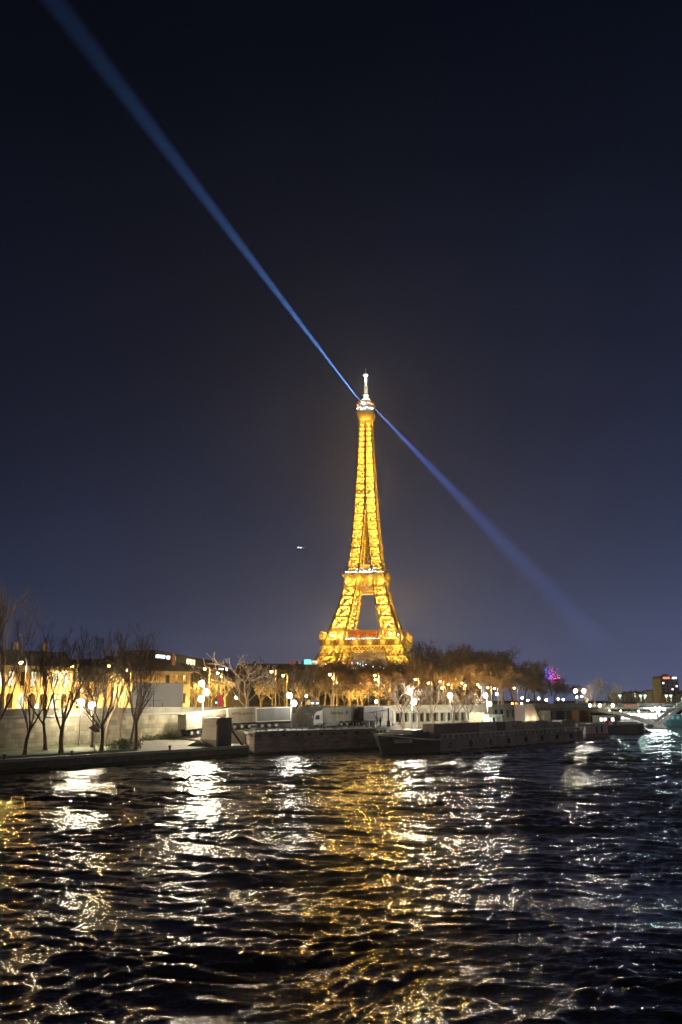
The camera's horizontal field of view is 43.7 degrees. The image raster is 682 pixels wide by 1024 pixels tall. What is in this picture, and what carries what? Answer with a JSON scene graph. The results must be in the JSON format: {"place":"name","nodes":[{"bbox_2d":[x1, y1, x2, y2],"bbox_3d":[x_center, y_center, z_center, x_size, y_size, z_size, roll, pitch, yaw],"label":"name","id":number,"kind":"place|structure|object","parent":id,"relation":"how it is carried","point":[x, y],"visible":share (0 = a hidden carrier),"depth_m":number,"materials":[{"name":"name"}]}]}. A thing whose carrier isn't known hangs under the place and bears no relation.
{"place":"outdoors","nodes":[
{"label":"outdoors","id":0,"kind":"place"},
{"bbox_2d":[0,745,119,755],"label":"towpath","id":1,"kind":"structure","parent":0,"point":[49,750],"depth_m":119.47,"materials":[{"name":"concrete"}]},
{"bbox_2d":[0,607,47,720],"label":"bare tree","id":2,"kind":"object","parent":1,"relation":"on","point":[7,704],"visible":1,"depth_m":113.71,"materials":[{"name":"brown plant"}]},
{"bbox_2d":[12,620,77,749],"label":"bare tree","id":3,"kind":"object","parent":1,"relation":"on","point":[45,712],"visible":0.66,"depth_m":121.28,"materials":[{"name":"brown plant"}]},
{"bbox_2d":[55,651,122,746],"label":"plane tree","id":4,"kind":"object","parent":1,"relation":"on","point":[99,692],"visible":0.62,"depth_m":128.02,"materials":[{"name":"brown plant"}]},
{"bbox_2d":[90,621,152,745],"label":"bare tree","id":5,"kind":"object","parent":1,"relation":"on","point":[109,718],"visible":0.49,"depth_m":133.74,"materials":[{"name":"brown plant"}]},
{"bbox_2d":[70,650,249,706],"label":"museum hall","id":6,"kind":"structure","parent":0,"point":[231,700],"depth_m":282.95,"materials":[{"name":"stone"}]},
{"bbox_2d":[130,654,191,706],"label":"ochre house","id":7,"kind":"structure","parent":0,"point":[175,672],"depth_m":222.35,"materials":[{"name":"paint"}]},
{"bbox_2d":[0,706,681,1023],"bbox_3d":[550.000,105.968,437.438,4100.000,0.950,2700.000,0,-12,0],"label":"river","id":8,"kind":"structure","parent":0,"point":[538,883],"depth_m":41.61,"materials":[{"name":"black liquid"}]},
{"bbox_2d":[0,748,248,774],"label":"river wall","id":9,"kind":"structure","parent":8,"relation":"in","point":[9,768],"depth_m":119.02,"materials":[{"name":"stone"}]},
{"bbox_2d":[0,745,248,762],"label":"quay coping","id":10,"kind":"object","parent":9,"relation":"on","point":[110,754],"visible":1,"depth_m":119.30,"materials":[{"name":"stone"}]},
{"bbox_2d":[244,724,400,754],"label":"loading platform","id":11,"kind":"structure","parent":8,"relation":"in","point":[269,741],"depth_m":149.54,"materials":[{"name":"concrete"}]},
{"bbox_2d":[256,707,290,727],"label":"container trailer","id":12,"kind":"object","parent":11,"relation":"on","point":[271,715],"visible":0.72,"depth_m":156.74,"materials":[{"name":"metal"}]},
{"bbox_2d":[289,662,321,726],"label":"bare tree","id":13,"kind":"object","parent":11,"relation":"on","point":[302,699],"visible":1,"depth_m":165.22,"materials":[{"name":"brown plant"}]},
{"bbox_2d":[251,722,374,730],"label":"railing","id":14,"kind":"object","parent":11,"relation":"on","point":[314,726],"visible":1,"depth_m":150.23,"materials":[{"name":"grey metal"}]},
{"bbox_2d":[312,707,350,726],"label":"delivery truck","id":15,"kind":"object","parent":11,"relation":"on","point":[338,715],"visible":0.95,"depth_m":162.41,"materials":[{"name":"grey metal"}]},
{"bbox_2d":[343,706,362,725],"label":"container trailer","id":16,"kind":"object","parent":11,"relation":"on","point":[355,716],"visible":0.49,"depth_m":169.86,"materials":[{"name":"metal"}]},
{"bbox_2d":[357,706,382,724],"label":"container trailer","id":17,"kind":"object","parent":11,"relation":"on","point":[365,714],"visible":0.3,"depth_m":173.09,"materials":[{"name":"metal"}]},
{"bbox_2d":[374,726,583,753],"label":"barge","id":18,"kind":"object","parent":8,"relation":"on","point":[401,741],"visible":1,"depth_m":156.74,"materials":[{"name":"black paint"}]},
{"bbox_2d":[423,723,461,738],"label":"cargo container","id":19,"kind":"object","parent":18,"relation":"on","point":[436,729],"visible":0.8,"depth_m":154.92,"materials":[{"name":"metal"}]},
{"bbox_2d":[459,722,478,737],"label":"cargo container","id":20,"kind":"object","parent":18,"relation":"on","point":[467,727],"visible":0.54,"depth_m":162.43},
{"bbox_2d":[471,721,496,736],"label":"cargo container","id":21,"kind":"object","parent":18,"relation":"on","point":[485,726],"visible":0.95,"depth_m":167.06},
{"bbox_2d":[496,721,522,734],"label":"cargo container","id":22,"kind":"object","parent":18,"relation":"on","point":[513,725],"visible":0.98,"depth_m":175.61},
{"bbox_2d":[526,720,547,731],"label":"cargo container","id":23,"kind":"object","parent":18,"relation":"on","point":[540,724],"visible":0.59,"depth_m":185.20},
{"bbox_2d":[553,720,574,730],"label":"cargo container","id":24,"kind":"object","parent":18,"relation":"on","point":[567,723],"visible":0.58,"depth_m":195.04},
{"bbox_2d":[575,723,608,736],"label":"pontoon","id":25,"kind":"object","parent":8,"relation":"on","point":[595,730],"visible":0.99,"depth_m":209.89,"materials":[{"name":"grey metal"}]},
{"bbox_2d":[591,713,643,733],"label":"houseboat","id":26,"kind":"object","parent":8,"relation":"on","point":[630,727],"visible":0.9,"depth_m":234.70,"materials":[{"name":"white paint"}]},
{"bbox_2d":[589,702,681,727],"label":"footbridge","id":27,"kind":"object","parent":8,"relation":"in","point":[651,724],"visible":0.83,"depth_m":278.81,"materials":[{"name":"grey metal"}]},
{"bbox_2d":[615,711,670,724],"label":"excursion boat","id":28,"kind":"object","parent":8,"relation":"on","point":[652,715],"visible":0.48,"depth_m":309.14,"materials":[{"name":"white paint"}]},
{"bbox_2d":[662,714,681,725],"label":"river cruiser","id":29,"kind":"object","parent":8,"relation":"on","point":[675,720],"visible":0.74,"depth_m":297.76,"materials":[{"name":"teal metal"}]},
{"bbox_2d":[0,0,681,700],"label":"sky","id":30,"kind":"structure","parent":0,"point":[216,216],"materials":[{"name":"blue"}]},
{"bbox_2d":[249,701,675,706],"bbox_3d":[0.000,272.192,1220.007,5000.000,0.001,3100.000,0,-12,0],"label":"quay ground","id":31,"kind":"structure","parent":0,"point":[589,702],"depth_m":572.15,"materials":[{"name":"concrete"}]},
{"bbox_2d":[0,584,54,708],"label":"bare tree","id":32,"kind":"object","parent":31,"relation":"on","point":[2,700],"visible":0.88,"depth_m":146.96,"materials":[{"name":"brown plant"}]},
{"bbox_2d":[0,642,74,708],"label":"palace wing","id":33,"kind":"structure","parent":31,"relation":"on","point":[12,655],"depth_m":183.45,"materials":[{"name":"stone"}]},
{"bbox_2d":[71,665,121,707],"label":"palace gallery","id":34,"kind":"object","parent":31,"relation":"on","point":[101,701],"visible":0.2,"depth_m":200.13,"materials":[{"name":"stone"}]},
{"bbox_2d":[113,682,194,707],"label":"site office","id":35,"kind":"structure","parent":31,"relation":"on","point":[167,695],"depth_m":184.84,"materials":[{"name":"grey metal"}]},
{"bbox_2d":[255,674,289,706],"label":"plane tree","id":36,"kind":"object","parent":31,"relation":"on","point":[273,690],"visible":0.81,"depth_m":204.55,"materials":[{"name":"brown plant"}]},
{"bbox_2d":[235,659,319,704],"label":"apartment block","id":37,"kind":"structure","parent":31,"relation":"on","point":[255,700],"depth_m":420.53,"materials":[{"name":"stone"}]},
{"bbox_2d":[260,665,294,705],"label":"park tree","id":38,"kind":"object","parent":31,"relation":"on","point":[279,670],"visible":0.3,"depth_m":342.51,"materials":[{"name":"brown plant"}]},
{"bbox_2d":[277,664,317,705],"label":"park tree","id":39,"kind":"object","parent":31,"relation":"on","point":[292,670],"visible":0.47,"depth_m":327.22,"materials":[{"name":"brown plant"}]},
{"bbox_2d":[296,673,322,705],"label":"park tree","id":40,"kind":"object","parent":31,"relation":"on","point":[309,687],"visible":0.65,"depth_m":307.90,"materials":[{"name":"brown plant"}]},
{"bbox_2d":[296,672,328,705],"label":"park tree","id":41,"kind":"object","parent":31,"relation":"on","point":[322,681],"visible":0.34,"depth_m":311.39,"materials":[{"name":"brown plant"}]},
{"bbox_2d":[252,706,392,727],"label":"retaining wall","id":42,"kind":"structure","parent":31,"relation":"on","point":[305,713],"depth_m":171.06,"materials":[{"name":"stone"}]},
{"bbox_2d":[317,678,342,705],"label":"plane tree","id":43,"kind":"object","parent":31,"relation":"on","point":[327,688],"visible":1,"depth_m":227.97,"materials":[{"name":"brown plant"}]},
{"bbox_2d":[311,661,352,705],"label":"park tree","id":44,"kind":"object","parent":31,"relation":"on","point":[327,668],"visible":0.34,"depth_m":337.47,"materials":[{"name":"brown plant"}]},
{"bbox_2d":[319,660,349,705],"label":"park tree","id":45,"kind":"object","parent":31,"relation":"on","point":[345,672],"visible":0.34,"depth_m":341.71,"materials":[{"name":"brown plant"}]},
{"bbox_2d":[323,671,349,705],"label":"park tree","id":46,"kind":"object","parent":31,"relation":"on","point":[338,677],"visible":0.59,"depth_m":308.56,"materials":[{"name":"brown plant"}]},
{"bbox_2d":[331,658,357,705],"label":"park tree","id":47,"kind":"object","parent":31,"relation":"on","point":[349,666],"visible":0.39,"depth_m":341.19,"materials":[{"name":"brown plant"}]},
{"bbox_2d":[339,671,362,705],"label":"park tree","id":48,"kind":"object","parent":31,"relation":"on","point":[352,687],"visible":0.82,"depth_m":311.55,"materials":[{"name":"brown plant"}]},
{"bbox_2d":[349,672,374,705],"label":"park tree","id":49,"kind":"object","parent":31,"relation":"on","point":[364,680],"visible":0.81,"depth_m":310.98,"materials":[{"name":"brown plant"}]},
{"bbox_2d":[349,658,382,705],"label":"park tree","id":50,"kind":"object","parent":31,"relation":"on","point":[358,665],"visible":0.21,"depth_m":345.75,"materials":[{"name":"brown plant"}]},
{"bbox_2d":[348,658,392,705],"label":"park tree","id":51,"kind":"object","parent":31,"relation":"on","point":[364,668],"visible":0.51,"depth_m":340.19,"materials":[{"name":"brown plant"}]},
{"bbox_2d":[320,669,422,703],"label":"apartment block","id":52,"kind":"structure","parent":31,"relation":"on","point":[372,700],"depth_m":507.92,"materials":[{"name":"stone"}]},
{"bbox_2d":[314,368,432,702],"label":"lattice tower","id":53,"kind":"structure","parent":31,"relation":"on","point":[347,642],"depth_m":774.35,"materials":[{"name":"brown metal"}]},
{"bbox_2d":[371,671,405,704],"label":"park tree","id":54,"kind":"object","parent":31,"relation":"on","point":[387,677],"visible":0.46,"depth_m":309.62,"materials":[{"name":"brown plant"}]},
{"bbox_2d":[383,657,408,704],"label":"park tree","id":55,"kind":"object","parent":31,"relation":"on","point":[389,670],"visible":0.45,"depth_m":340.27,"materials":[{"name":"brown plant"}]},
{"bbox_2d":[391,670,419,704],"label":"park tree","id":56,"kind":"object","parent":31,"relation":"on","point":[410,680],"visible":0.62,"depth_m":314.80,"materials":[{"name":"brown plant"}]},
{"bbox_2d":[391,656,436,704],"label":"park tree","id":57,"kind":"object","parent":31,"relation":"on","point":[418,660],"visible":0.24,"depth_m":340.03,"materials":[{"name":"brown plant"}]},
{"bbox_2d":[402,661,438,704],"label":"park tree","id":58,"kind":"object","parent":31,"relation":"on","point":[425,673],"visible":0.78,"depth_m":321.15,"materials":[{"name":"brown plant"}]},
{"bbox_2d":[392,638,451,702],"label":"park tree","id":59,"kind":"object","parent":31,"relation":"on","point":[419,654],"visible":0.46,"depth_m":460.88,"materials":[{"name":"brown plant"}]},
{"bbox_2d":[433,670,463,704],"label":"park tree","id":60,"kind":"object","parent":31,"relation":"on","point":[446,679],"visible":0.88,"depth_m":307.11,"materials":[{"name":"brown plant"}]},
{"bbox_2d":[432,648,471,703],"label":"park tree","id":61,"kind":"object","parent":31,"relation":"on","point":[445,667],"visible":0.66,"depth_m":330.36,"materials":[{"name":"brown plant"}]},
{"bbox_2d":[433,681,480,703],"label":"apartment block","id":62,"kind":"structure","parent":31,"relation":"on","point":[436,689],"depth_m":450.21,"materials":[{"name":"stone"}]},
{"bbox_2d":[430,642,488,704],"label":"park tree","id":63,"kind":"object","parent":31,"relation":"on","point":[459,651],"visible":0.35,"depth_m":337.19,"materials":[{"name":"brown plant"}]},
{"bbox_2d":[440,664,484,702],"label":"park tree","id":64,"kind":"object","parent":31,"relation":"on","point":[465,682],"visible":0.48,"depth_m":309.44,"materials":[{"name":"brown plant"}]},
{"bbox_2d":[451,643,491,704],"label":"park tree","id":65,"kind":"object","parent":31,"relation":"on","point":[477,657],"visible":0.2,"depth_m":336.27,"materials":[{"name":"brown plant"}]},
{"bbox_2d":[452,662,494,702],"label":"park tree","id":66,"kind":"object","parent":31,"relation":"on","point":[484,674],"visible":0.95,"depth_m":309.33,"materials":[{"name":"brown plant"}]},
{"bbox_2d":[467,661,512,701],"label":"park tree","id":67,"kind":"object","parent":31,"relation":"on","point":[493,672],"visible":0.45,"depth_m":314.50,"materials":[{"name":"brown plant"}]},
{"bbox_2d":[476,649,513,703],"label":"park tree","id":68,"kind":"object","parent":31,"relation":"on","point":[501,663],"visible":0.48,"depth_m":335.42,"materials":[{"name":"brown plant"}]},
{"bbox_2d":[474,647,519,703],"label":"park tree","id":69,"kind":"object","parent":31,"relation":"on","point":[489,656],"visible":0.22,"depth_m":340.82,"materials":[{"name":"brown plant"}]},
{"bbox_2d":[483,665,521,703],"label":"park tree","id":70,"kind":"object","parent":31,"relation":"on","point":[497,682],"visible":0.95,"depth_m":311.81,"materials":[{"name":"brown plant"}]},
{"bbox_2d":[502,669,530,702],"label":"park tree","id":71,"kind":"object","parent":31,"relation":"on","point":[519,681],"visible":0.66,"depth_m":323.35,"materials":[{"name":"brown plant"}]},
{"bbox_2d":[510,657,554,703],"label":"park tree","id":72,"kind":"object","parent":31,"relation":"on","point":[527,670],"visible":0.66,"depth_m":342.13,"materials":[{"name":"grey plant"}]},
{"bbox_2d":[520,675,545,703],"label":"park tree","id":73,"kind":"object","parent":31,"relation":"on","point":[533,686],"visible":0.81,"depth_m":327.38,"materials":[{"name":"brown plant"}]},
{"bbox_2d":[543,677,567,702],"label":"park tree","id":74,"kind":"object","parent":31,"relation":"on","point":[559,683],"visible":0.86,"depth_m":371.68,"materials":[{"name":"grey plant"}]},
{"bbox_2d":[388,722,594,731],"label":"quay","id":75,"kind":"structure","parent":0,"point":[422,728],"depth_m":186.33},
{"bbox_2d":[370,678,425,728],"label":"plane tree","id":76,"kind":"object","parent":75,"relation":"on","point":[408,687],"visible":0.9,"depth_m":185.70,"materials":[{"name":"brown plant"}]},
{"bbox_2d":[388,678,441,727],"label":"plane tree","id":77,"kind":"object","parent":75,"relation":"on","point":[424,694],"visible":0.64,"depth_m":188.30,"materials":[{"name":"brown plant"}]},
{"bbox_2d":[420,681,444,722],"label":"bare tree","id":78,"kind":"object","parent":75,"relation":"on","point":[425,702],"visible":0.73,"depth_m":192.91,"materials":[{"name":"brown plant"}]},
{"bbox_2d":[390,704,493,727],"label":"arcaded wall","id":79,"kind":"structure","parent":75,"relation":"on","point":[441,714],"depth_m":197.40,"materials":[{"name":"stone"}]},
{"bbox_2d":[434,687,488,722],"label":"plane tree","id":80,"kind":"object","parent":75,"relation":"on","point":[453,704],"visible":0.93,"depth_m":196.23,"materials":[{"name":"brown plant"}]},
{"bbox_2d":[444,688,487,714],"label":"plane tree","id":81,"kind":"object","parent":75,"relation":"on","point":[474,704],"visible":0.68,"depth_m":202.86,"materials":[{"name":"brown plant"}]},
{"bbox_2d":[468,712,484,722],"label":"fence screen","id":82,"kind":"object","parent":75,"relation":"on","point":[475,717],"visible":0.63,"depth_m":201.89,"materials":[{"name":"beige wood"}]},
{"bbox_2d":[483,714,503,721],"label":"site cabin","id":83,"kind":"object","parent":75,"relation":"on","point":[494,717],"visible":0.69,"depth_m":204.49,"materials":[{"name":"white paint"}]},
{"bbox_2d":[493,704,514,720],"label":"pilastered wall","id":84,"kind":"structure","parent":75,"relation":"on","point":[507,711],"depth_m":217.75,"materials":[{"name":"stone"}]},
{"bbox_2d":[514,704,539,721],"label":"ramp cheek wall","id":85,"kind":"structure","parent":75,"relation":"on","point":[525,712],"depth_m":220.41,"materials":[{"name":"beige stone"}]},
{"bbox_2d":[533,703,588,721],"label":"road viaduct","id":86,"kind":"object","parent":75,"relation":"on","point":[561,711],"visible":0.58,"depth_m":241.26,"materials":[{"name":"concrete"}]},
{"bbox_2d":[608,692,628,701],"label":"apartment block","id":87,"kind":"structure","parent":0,"point":[623,697],"depth_m":840.44,"materials":[{"name":"stone"}]},
{"bbox_2d":[652,674,678,702],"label":"office tower","id":88,"kind":"structure","parent":0,"point":[664,683],"depth_m":628.09,"materials":[{"name":"metal"}]},
{"bbox_2d":[660,691,681,703],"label":"apartment block","id":89,"kind":"structure","parent":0,"point":[675,698],"depth_m":548.74,"materials":[{"name":"stone"}]},
{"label":"lower quay","id":90,"kind":"structure","parent":0,"visible":0},
{"bbox_2d":[0,634,80,754],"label":"bare tree","id":91,"kind":"object","parent":90,"relation":"on","point":[31,723],"visible":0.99,"depth_m":115.41,"materials":[{"name":"brown plant"}]},
{"bbox_2d":[0,742,112,751],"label":"grass","id":92,"kind":"structure","parent":90,"relation":"on","point":[41,747],"depth_m":123.98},
{"bbox_2d":[115,635,158,742],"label":"bare tree","id":93,"kind":"object","parent":92,"relation":"on","point":[133,727],"visible":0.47,"depth_m":138.13,"materials":[{"name":"brown plant"}]},
{"bbox_2d":[0,749,133,757],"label":"stone kerb","id":94,"kind":"structure","parent":90,"relation":"on","point":[54,754],"depth_m":115.29,"materials":[{"name":"stone"}]},
{"bbox_2d":[0,748,136,758],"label":"grass","id":95,"kind":"structure","parent":90,"relation":"on","point":[67,752],"depth_m":116.44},
{"bbox_2d":[43,629,119,752],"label":"bare tree","id":96,"kind":"object","parent":90,"relation":"on","point":[61,728],"visible":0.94,"depth_m":117.79,"materials":[{"name":"brown plant"}]},
{"bbox_2d":[54,632,130,750],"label":"bare tree","id":97,"kind":"object","parent":90,"relation":"on","point":[102,723],"visible":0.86,"depth_m":122.30,"materials":[{"name":"brown plant"}]},
{"bbox_2d":[0,707,245,748],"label":"retaining wall","id":98,"kind":"structure","parent":90,"relation":"on","point":[159,721],"depth_m":131.97,"materials":[{"name":"stone"}]},
{"bbox_2d":[104,738,143,748],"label":"bush","id":99,"kind":"object","parent":90,"relation":"on","point":[123,744],"visible":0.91,"depth_m":126.74,"materials":[{"name":"green plant"}]},
{"bbox_2d":[112,634,156,739],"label":"bare tree","id":100,"kind":"object","parent":90,"relation":"on","point":[120,718],"visible":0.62,"depth_m":136.04,"materials":[{"name":"brown plant"}]},
{"bbox_2d":[108,622,171,749],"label":"bare tree","id":101,"kind":"object","parent":90,"relation":"on","point":[135,720],"visible":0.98,"depth_m":125.71,"materials":[{"name":"brown plant"}]},
{"bbox_2d":[140,731,188,740],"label":"weeds","id":102,"kind":"object","parent":90,"relation":"on","point":[174,736],"visible":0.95,"depth_m":146.72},
{"bbox_2d":[115,739,246,750],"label":"paved ramp","id":103,"kind":"structure","parent":90,"relation":"on","point":[149,745],"depth_m":136.37,"materials":[{"name":"concrete"}]},
{"bbox_2d":[201,717,233,746],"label":"concrete kiosk","id":104,"kind":"object","parent":103,"relation":"on","point":[216,731],"visible":0.99,"depth_m":137.71,"materials":[{"name":"concrete"}]},
{"bbox_2d":[231,730,253,742],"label":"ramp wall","id":105,"kind":"structure","parent":103,"relation":"on","point":[234,739],"depth_m":144.40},
{"bbox_2d":[178,729,243,740],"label":"ramp","id":106,"kind":"structure","parent":90,"relation":"on","point":[193,738],"depth_m":148.28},
{"bbox_2d":[178,708,226,735],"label":"container trailer","id":107,"kind":"object","parent":106,"relation":"on","point":[190,723],"visible":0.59,"depth_m":148.29,"materials":[{"name":"metal"}]},
{"bbox_2d":[188,652,281,727],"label":"plane tree","id":108,"kind":"object","parent":106,"relation":"on","point":[249,676],"visible":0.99,"depth_m":159.52,"materials":[{"name":"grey plant"}]},
{"bbox_2d":[226,707,255,729],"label":"container trailer","id":109,"kind":"object","parent":106,"relation":"on","point":[243,718],"visible":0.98,"depth_m":149.56,"materials":[{"name":"metal"}]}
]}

